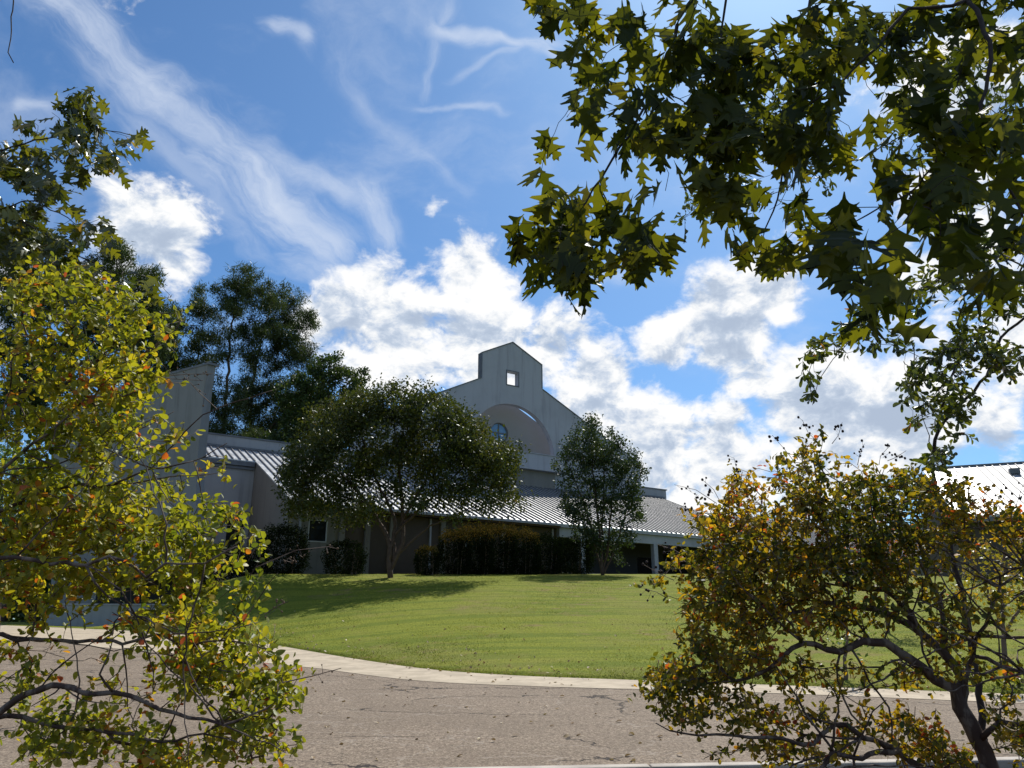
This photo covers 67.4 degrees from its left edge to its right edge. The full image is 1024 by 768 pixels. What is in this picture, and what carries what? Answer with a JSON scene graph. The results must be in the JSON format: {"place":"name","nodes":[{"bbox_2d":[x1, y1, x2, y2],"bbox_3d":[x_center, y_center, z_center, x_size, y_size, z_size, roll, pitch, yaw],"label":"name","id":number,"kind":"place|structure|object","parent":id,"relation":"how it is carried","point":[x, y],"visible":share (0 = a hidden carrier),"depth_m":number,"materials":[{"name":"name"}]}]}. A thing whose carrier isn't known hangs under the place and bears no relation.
{"place":"outdoors","nodes":[
{"label":"outdoors","id":0,"kind":"place"},
{"bbox_2d":[0,640,1023,767],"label":"road","id":1,"kind":"structure","parent":0,"point":[390,741],"depth_m":9.62,"materials":[{"name":"grey asphalt"}]},
{"bbox_2d":[0,573,1023,693],"bbox_3d":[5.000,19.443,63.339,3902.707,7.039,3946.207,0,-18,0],"label":"ground","id":2,"kind":"structure","parent":0,"point":[562,639],"depth_m":24.46,"materials":[{"name":"plant"}]},
{"bbox_2d":[0,211,82,621],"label":"pine tree","id":3,"kind":"object","parent":2,"relation":"on","point":[7,321],"visible":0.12,"depth_m":65.08,"materials":[{"name":"green plant"}]},
{"bbox_2d":[0,439,82,622],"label":"broadleaf tree","id":4,"kind":"object","parent":2,"relation":"on","point":[5,520],"visible":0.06,"depth_m":29.54,"materials":[{"name":"green plant"}]},
{"bbox_2d":[25,237,184,384],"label":"pine tree","id":5,"kind":"object","parent":2,"relation":"on","point":[163,352],"visible":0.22,"depth_m":70.63,"materials":[{"name":"green plant"}]},
{"bbox_2d":[46,570,189,626],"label":"garden wall","id":6,"kind":"structure","parent":2,"relation":"on","point":[101,615],"depth_m":38.42,"materials":[{"name":"paint"}]},
{"bbox_2d":[51,362,218,603],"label":"bell wall","id":7,"kind":"structure","parent":2,"relation":"on","point":[184,403],"depth_m":49.05,"materials":[{"name":"paint"}]},
{"bbox_2d":[150,280,228,372],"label":"pine tree","id":8,"kind":"object","parent":2,"relation":"on","point":[186,362],"visible":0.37,"depth_m":82.69,"materials":[{"name":"green plant"}]},
{"bbox_2d":[197,541,261,587],"bbox_3d":[-15.276,9.835,40.906,3.845,2.846,2.695,0,-18,0],"label":"shrub","id":9,"kind":"object","parent":2,"relation":"on","point":[250,567],"visible":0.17,"depth_m":40.72,"materials":[{"name":"green plant"}]},
{"bbox_2d":[192,260,294,421],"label":"pine tree","id":10,"kind":"object","parent":2,"relation":"on","point":[242,290],"visible":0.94,"depth_m":80.99,"materials":[{"name":"green plant"}]},
{"bbox_2d":[208,381,295,439],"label":"pine tree","id":11,"kind":"object","parent":2,"relation":"on","point":[223,413],"visible":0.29,"depth_m":73.77,"materials":[{"name":"green plant"}]},
{"bbox_2d":[220,277,336,433],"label":"pine tree","id":12,"kind":"object","parent":2,"relation":"on","point":[300,352],"visible":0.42,"depth_m":83.75,"materials":[{"name":"green plant"}]},
{"bbox_2d":[253,520,311,573],"bbox_3d":[-12.897,9.440,43.224,3.255,3.602,2.782,0,-18,0],"label":"shrub","id":13,"kind":"object","parent":2,"relation":"on","point":[287,531],"visible":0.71,"depth_m":42.71,"materials":[{"name":"green plant"}]},
{"bbox_2d":[256,350,375,448],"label":"broadleaf tree","id":14,"kind":"object","parent":2,"relation":"on","point":[300,399],"visible":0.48,"depth_m":69.97,"materials":[{"name":"green plant"}]},
{"bbox_2d":[320,538,368,574],"bbox_3d":[-9.289,9.654,42.580,2.753,2.243,2.269,0,-18,0],"label":"shrub","id":15,"kind":"object","parent":2,"relation":"on","point":[334,560],"visible":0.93,"depth_m":42.20,"materials":[{"name":"green plant"}]},
{"bbox_2d":[270,372,537,577],"bbox_3d":[-6.201,4.689,42.623,15.449,11.996,7.893,0,-18,0],"label":"crape myrtle","id":16,"kind":"object","parent":2,"relation":"on","point":[356,420],"visible":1,"depth_m":41.35,"materials":[{"name":"green plant"}]},
{"bbox_2d":[413,544,440,574],"bbox_3d":[-4.862,10.143,44.018,1.594,2.020,1.859,0,-18,0],"label":"shrub","id":17,"kind":"object","parent":2,"relation":"on","point":[432,561],"visible":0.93,"depth_m":43.67,"materials":[{"name":"green plant"}]},
{"bbox_2d":[3,517,921,621],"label":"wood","id":18,"kind":"object","parent":2,"relation":"on","point":[19,616],"visible":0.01,"depth_m":90.28,"materials":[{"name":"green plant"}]},
{"bbox_2d":[94,342,924,599],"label":"church","id":19,"kind":"structure","parent":2,"relation":"on","point":[489,392],"depth_m":62.28,"materials":[{"name":"paint"}]},
{"bbox_2d":[308,519,327,542],"bbox_3d":[-12.080,9.125,47.686,1.200,1.360,0.135,11,-21,-30],"label":"window","id":20,"kind":"structure","parent":19,"relation":"in","point":[319,534],"depth_m":47.72,"materials":[{"name":"black glass"}]},
{"bbox_2d":[465,534,479,549],"bbox_3d":[-2.709,10.921,53.260,1.200,1.360,0.135,11,-21,-30],"label":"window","id":21,"kind":"structure","parent":19,"relation":"in","point":[468,534],"depth_m":53.36,"materials":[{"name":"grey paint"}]},
{"bbox_2d":[491,423,507,441],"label":"round window","id":22,"kind":"structure","parent":19,"relation":"in","point":[502,430],"depth_m":74.33,"materials":[{"name":"blue glass"}]},
{"bbox_2d":[0,585,1023,762],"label":"fallen leaves","id":23,"kind":"object","parent":2,"relation":"on","point":[633,760],"visible":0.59,"depth_m":13.02,"materials":[{"name":"brown plant"}]},
{"bbox_2d":[437,519,595,574],"bbox_3d":[0.384,10.595,48.244,12.190,3.763,3.288,13,-22,-35],"label":"hedge","id":24,"kind":"object","parent":2,"relation":"on","point":[555,552],"visible":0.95,"depth_m":47.16,"materials":[{"name":"green plant"}]},
{"bbox_2d":[550,411,651,574],"bbox_3d":[6.051,6.949,50.322,7.160,11.052,5.959,0,-18,0],"label":"crape myrtle","id":25,"kind":"object","parent":2,"relation":"on","point":[603,454],"visible":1,"depth_m":49.72,"materials":[{"name":"green plant"}]},
{"bbox_2d":[444,757,1023,767],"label":"kerb","id":26,"kind":"structure","parent":2,"relation":"on","point":[1003,762],"depth_m":6.68,"materials":[{"name":"concrete"}]},
{"bbox_2d":[806,576,876,679],"bbox_3d":[5.995,4.398,13.802,1.056,1.909,1.376,-16,-24,41],"label":"green sapling","id":27,"kind":"object","parent":2,"relation":"on","point":[846,641],"visible":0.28,"depth_m":13.75,"materials":[{"name":"green plant"}]},
{"bbox_2d":[845,496,917,632],"bbox_3d":[10.480,4.885,21.514,1.970,4.106,3.197,-16,-24,41],"label":"orange sapling","id":28,"kind":"object","parent":2,"relation":"on","point":[886,623],"visible":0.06,"depth_m":21.21,"materials":[{"name":"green plant"}]},
{"bbox_2d":[921,461,1023,579],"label":"parish hall","id":29,"kind":"structure","parent":2,"relation":"on","point":[1010,475],"depth_m":57.66,"materials":[{"name":"metal"}]},
{"bbox_2d":[945,530,1023,661],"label":"yellow tree","id":30,"kind":"object","parent":2,"relation":"on","point":[986,544],"visible":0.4,"depth_m":13.90,"materials":[{"name":"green plant"}]},
{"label":"planting bed","id":31,"kind":"structure","parent":2,"relation":"on","visible":0},
{"bbox_2d":[0,0,171,317],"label":"oak tree","id":32,"kind":"object","parent":31,"relation":"on","point":[48,190],"visible":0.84,"depth_m":5.12,"materials":[{"name":"green plant"}]},
{"bbox_2d":[0,249,340,767],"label":"crape myrtle","id":33,"kind":"object","parent":31,"relation":"on","point":[201,672],"visible":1,"depth_m":3.70,"materials":[{"name":"green plant"}]},
{"bbox_2d":[501,0,1023,348],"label":"oak tree","id":34,"kind":"object","parent":31,"relation":"on","point":[961,146],"visible":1,"depth_m":2.99,"materials":[{"name":"green plant"}]},
{"bbox_2d":[627,416,1023,767],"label":"crape myrtle","id":35,"kind":"object","parent":31,"relation":"on","point":[825,513],"visible":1,"depth_m":4.79,"materials":[{"name":"green plant"}]},
{"bbox_2d":[670,14,1023,739],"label":"water oak","id":36,"kind":"object","parent":31,"relation":"on","point":[996,360],"visible":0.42,"depth_m":6.00,"materials":[{"name":"green plant"}]},
{"bbox_2d":[0,625,1023,702],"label":"gutter path","id":37,"kind":"structure","parent":0,"point":[311,659],"depth_m":14.73,"materials":[{"name":"concrete"}]},
{"bbox_2d":[0,0,1023,618],"label":"sky","id":38,"kind":"structure","parent":0,"point":[371,157],"materials":[{"name":"blue"}]}
]}

